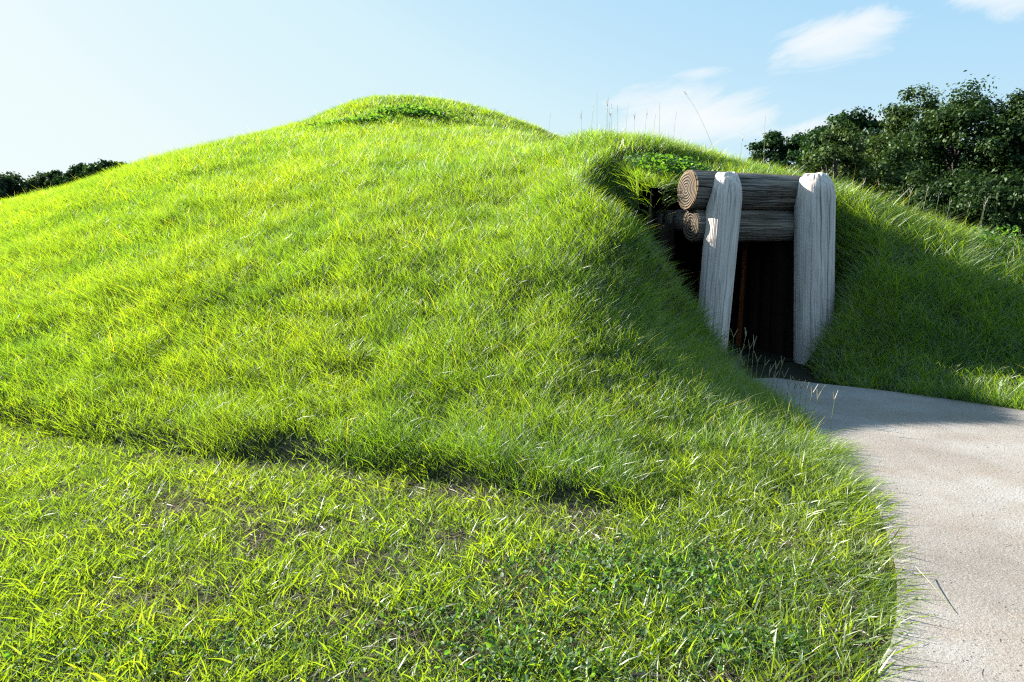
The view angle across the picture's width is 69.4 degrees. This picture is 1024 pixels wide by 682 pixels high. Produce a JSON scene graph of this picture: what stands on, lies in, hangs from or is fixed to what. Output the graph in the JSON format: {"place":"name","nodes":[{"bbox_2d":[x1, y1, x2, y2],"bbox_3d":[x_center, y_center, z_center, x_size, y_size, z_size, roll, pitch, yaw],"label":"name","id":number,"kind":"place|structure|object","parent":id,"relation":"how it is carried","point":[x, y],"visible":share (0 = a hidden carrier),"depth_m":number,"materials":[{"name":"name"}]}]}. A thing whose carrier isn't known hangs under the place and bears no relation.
{"place":"outdoors","nodes":[
{"label":"outdoors","id":0,"kind":"place"},
{"bbox_2d":[0,241,1019,681],"bbox_3d":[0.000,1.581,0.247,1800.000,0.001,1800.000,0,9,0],"label":"lawn","id":1,"kind":"structure","parent":0,"point":[796,371],"depth_m":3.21,"materials":[{"name":"plant"}]},
{"bbox_2d":[0,172,21,199],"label":"oak tree","id":2,"kind":"object","parent":1,"relation":"on","point":[5,184],"visible":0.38,"depth_m":103.24,"materials":[{"name":"green plant"}]},
{"bbox_2d":[5,171,35,197],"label":"oak tree","id":3,"kind":"object","parent":1,"relation":"on","point":[17,178],"visible":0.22,"depth_m":106.20,"materials":[{"name":"green plant"}]},
{"bbox_2d":[18,171,49,193],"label":"oak tree","id":4,"kind":"object","parent":1,"relation":"on","point":[34,182],"visible":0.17,"depth_m":106.47,"materials":[{"name":"green plant"}]},
{"bbox_2d":[35,170,62,191],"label":"oak tree","id":5,"kind":"object","parent":1,"relation":"on","point":[52,174],"visible":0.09,"depth_m":105.24,"materials":[{"name":"green plant"}]},
{"bbox_2d":[50,170,76,188],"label":"oak tree","id":6,"kind":"object","parent":1,"relation":"on","point":[68,174],"visible":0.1,"depth_m":102.43,"materials":[{"name":"green plant"}]},
{"bbox_2d":[59,162,87,185],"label":"oak tree","id":7,"kind":"object","parent":1,"relation":"on","point":[76,168],"visible":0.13,"depth_m":102.38,"materials":[{"name":"green plant"}]},
{"bbox_2d":[74,158,114,179],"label":"oak tree","id":8,"kind":"object","parent":1,"relation":"on","point":[91,168],"visible":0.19,"depth_m":100.24,"materials":[{"name":"green plant"}]},
{"bbox_2d":[104,161,126,172],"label":"oak tree","id":9,"kind":"object","parent":1,"relation":"on","point":[117,164],"visible":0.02,"depth_m":100.95,"materials":[{"name":"green plant"}]},
{"bbox_2d":[0,103,870,681],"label":"ground weeds","id":10,"kind":"object","parent":1,"relation":"on","point":[676,163],"visible":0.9,"depth_m":3.00,"materials":[{"name":"green plant"}]},
{"bbox_2d":[698,171,741,352],"bbox_3d":[2.288,-0.651,8.260,0.377,2.445,0.379,7,5,40],"label":"door post","id":11,"kind":"object","parent":1,"relation":"on","point":[721,236],"depth_m":8.09,"materials":[{"name":"grey wood"}]},
{"bbox_2d":[744,130,792,168],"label":"oak tree","id":12,"kind":"object","parent":1,"relation":"on","point":[773,141],"visible":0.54,"depth_m":74.75,"materials":[{"name":"green plant"}]},
{"bbox_2d":[771,132,818,173],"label":"oak tree","id":13,"kind":"object","parent":1,"relation":"on","point":[796,150],"visible":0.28,"depth_m":73.05,"materials":[{"name":"green plant"}]},
{"bbox_2d":[793,172,835,364],"bbox_3d":[3.519,-0.715,8.612,0.445,2.451,0.444,-5,7,-18],"label":"door post","id":14,"kind":"object","parent":1,"relation":"on","point":[814,239],"depth_m":8.42,"materials":[{"name":"grey wood"}]},
{"bbox_2d":[789,125,839,174],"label":"oak tree","id":15,"kind":"object","parent":1,"relation":"on","point":[807,157],"visible":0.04,"depth_m":67.99,"materials":[{"name":"green plant"}]},
{"bbox_2d":[795,119,877,194],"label":"oak tree","id":16,"kind":"object","parent":1,"relation":"on","point":[833,154],"visible":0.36,"depth_m":42.35,"materials":[{"name":"green plant"}]},
{"bbox_2d":[797,106,899,168],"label":"oak tree","id":17,"kind":"object","parent":1,"relation":"on","point":[871,126],"visible":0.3,"depth_m":63.43,"materials":[{"name":"leaf"},{"name":"bark"}]},
{"bbox_2d":[821,145,885,188],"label":"oak tree","id":18,"kind":"object","parent":1,"relation":"on","point":[838,170],"visible":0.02,"depth_m":58.34,"materials":[{"name":"green plant"}]},
{"bbox_2d":[844,132,906,201],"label":"oak tree","id":19,"kind":"object","parent":1,"relation":"on","point":[868,156],"visible":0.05,"depth_m":49.67,"materials":[{"name":"green plant"}]},
{"bbox_2d":[856,145,955,207],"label":"oak tree","id":20,"kind":"object","parent":1,"relation":"on","point":[896,171],"visible":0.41,"depth_m":40.51,"materials":[{"name":"green plant"}]},
{"bbox_2d":[859,82,964,202],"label":"oak tree","id":21,"kind":"object","parent":1,"relation":"on","point":[895,114],"visible":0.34,"depth_m":47.91,"materials":[{"name":"green plant"}]},
{"bbox_2d":[873,70,1023,221],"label":"oak tree","id":22,"kind":"object","parent":1,"relation":"on","point":[954,121],"visible":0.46,"depth_m":43.33,"materials":[{"name":"green plant"}]},
{"bbox_2d":[888,164,1023,240],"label":"oak tree","id":23,"kind":"object","parent":1,"relation":"on","point":[944,190],"visible":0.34,"depth_m":36.76,"materials":[{"name":"green plant"}]},
{"bbox_2d":[942,168,1023,248],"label":"oak tree","id":24,"kind":"object","parent":1,"relation":"on","point":[1011,190],"visible":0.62,"depth_m":34.99,"materials":[{"name":"green plant"}]},
{"bbox_2d":[948,88,1023,215],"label":"oak tree","id":25,"kind":"object","parent":1,"relation":"on","point":[1016,101],"visible":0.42,"depth_m":41.29,"materials":[{"name":"green plant"}]},
{"bbox_2d":[0,93,1023,556],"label":"mound","id":26,"kind":"object","parent":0,"point":[654,197],"visible":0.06,"depth_m":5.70,"materials":[{"name":"green plant"}]},
{"bbox_2d":[639,209,793,363],"bbox_3d":[2.313,-0.778,9.869,1.908,1.893,2.987,-3,9,-18],"label":"entrance passage","id":27,"kind":"object","parent":26,"relation":"on","point":[763,295],"visible":0.27,"depth_m":9.41,"materials":[{"name":"brown wood"}]},
{"bbox_2d":[682,209,794,241],"bbox_3d":[2.753,-1.342,8.572,1.564,0.381,0.366,-3,-30,-18],"label":"lintel log","id":28,"kind":"object","parent":27,"relation":"attached to","point":[767,225],"visible":0.66,"depth_m":8.44,"materials":[{"name":"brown wood"}]},
{"bbox_2d":[677,170,801,210],"bbox_3d":[2.728,-1.713,8.504,1.634,0.448,0.446,-2,30,-18],"label":"lintel log","id":29,"kind":"object","parent":28,"relation":"on","point":[769,192],"visible":0.69,"depth_m":8.32,"materials":[{"name":"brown wood"}]},
{"bbox_2d":[751,335,756,379],"bbox_3d":[2.229,0.226,6.830,0.034,0.567,0.042,3,9,20],"label":"seed stalk","id":30,"kind":"object","parent":26,"relation":"on","point":[753,348],"visible":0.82,"depth_m":6.80,"materials":[{"name":"beige plant"}]},
{"bbox_2d":[775,357,784,392],"bbox_3d":[2.311,0.370,6.429,0.084,0.480,0.038,0,9,0],"label":"seed stalk","id":31,"kind":"object","parent":26,"relation":"on","point":[780,369],"visible":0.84,"depth_m":6.42,"materials":[{"name":"beige plant"}]},
{"bbox_2d":[811,386,824,420],"bbox_3d":[2.466,0.517,5.967,0.100,0.333,0.080,4,10,24],"label":"seed stalk","id":32,"kind":"object","parent":26,"relation":"on","point":[816,402],"visible":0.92,"depth_m":5.95,"materials":[{"name":"beige plant"}]},
{"bbox_2d":[971,227,1003,247],"bbox_3d":[5.589,-1.185,8.742,0.364,0.327,0.316,0,9,0],"label":"leafy weed","id":33,"kind":"object","parent":26,"relation":"on","point":[985,235],"visible":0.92,"depth_m":8.69,"materials":[{"name":"green plant"}]},
{"bbox_2d":[972,226,1010,252],"bbox_3d":[5.730,-1.207,8.858,0.405,0.346,0.255,4,10,22],"label":"leafy weed","id":34,"kind":"object","parent":26,"relation":"on","point":[994,230],"visible":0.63,"depth_m":8.81,"materials":[{"name":"green plant"}]},
{"bbox_2d":[989,224,1018,250],"bbox_3d":[5.789,-1.182,8.747,0.395,0.405,0.296,0,9,0],"label":"leafy weed","id":35,"kind":"object","parent":26,"relation":"on","point":[1008,229],"visible":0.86,"depth_m":8.70,"materials":[{"name":"green plant"}]},
{"bbox_2d":[1004,226,1023,257],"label":"leafy weed","id":36,"kind":"object","parent":26,"relation":"on","point":[1015,239],"visible":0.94,"depth_m":8.61,"materials":[{"name":"green plant"}]},
{"bbox_2d":[0,0,1023,184],"label":"sky","id":37,"kind":"structure","parent":0,"point":[83,81],"materials":[{"name":"blue"}]},
{"bbox_2d":[749,378,1023,681],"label":"path","id":38,"kind":"structure","parent":0,"point":[951,464],"depth_m":4.09,"materials":[{"name":"concrete"}]},
{"bbox_2d":[830,391,837,428],"bbox_3d":[2.508,0.548,5.761,0.052,0.334,0.008,-2,9,-14],"label":"seed stalk","id":39,"kind":"object","parent":38,"relation":"on","point":[833,406],"visible":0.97,"depth_m":5.75,"materials":[{"name":"beige plant"}]},
{"bbox_2d":[915,566,953,610],"bbox_3d":[1.825,1.065,3.189,0.015,0.038,0.339,1,9,3],"label":"fallen stalk","id":40,"kind":"object","parent":38,"relation":"on","point":[933,586],"visible":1,"depth_m":3.23,"materials":[{"name":"beige plant"}]}
]}

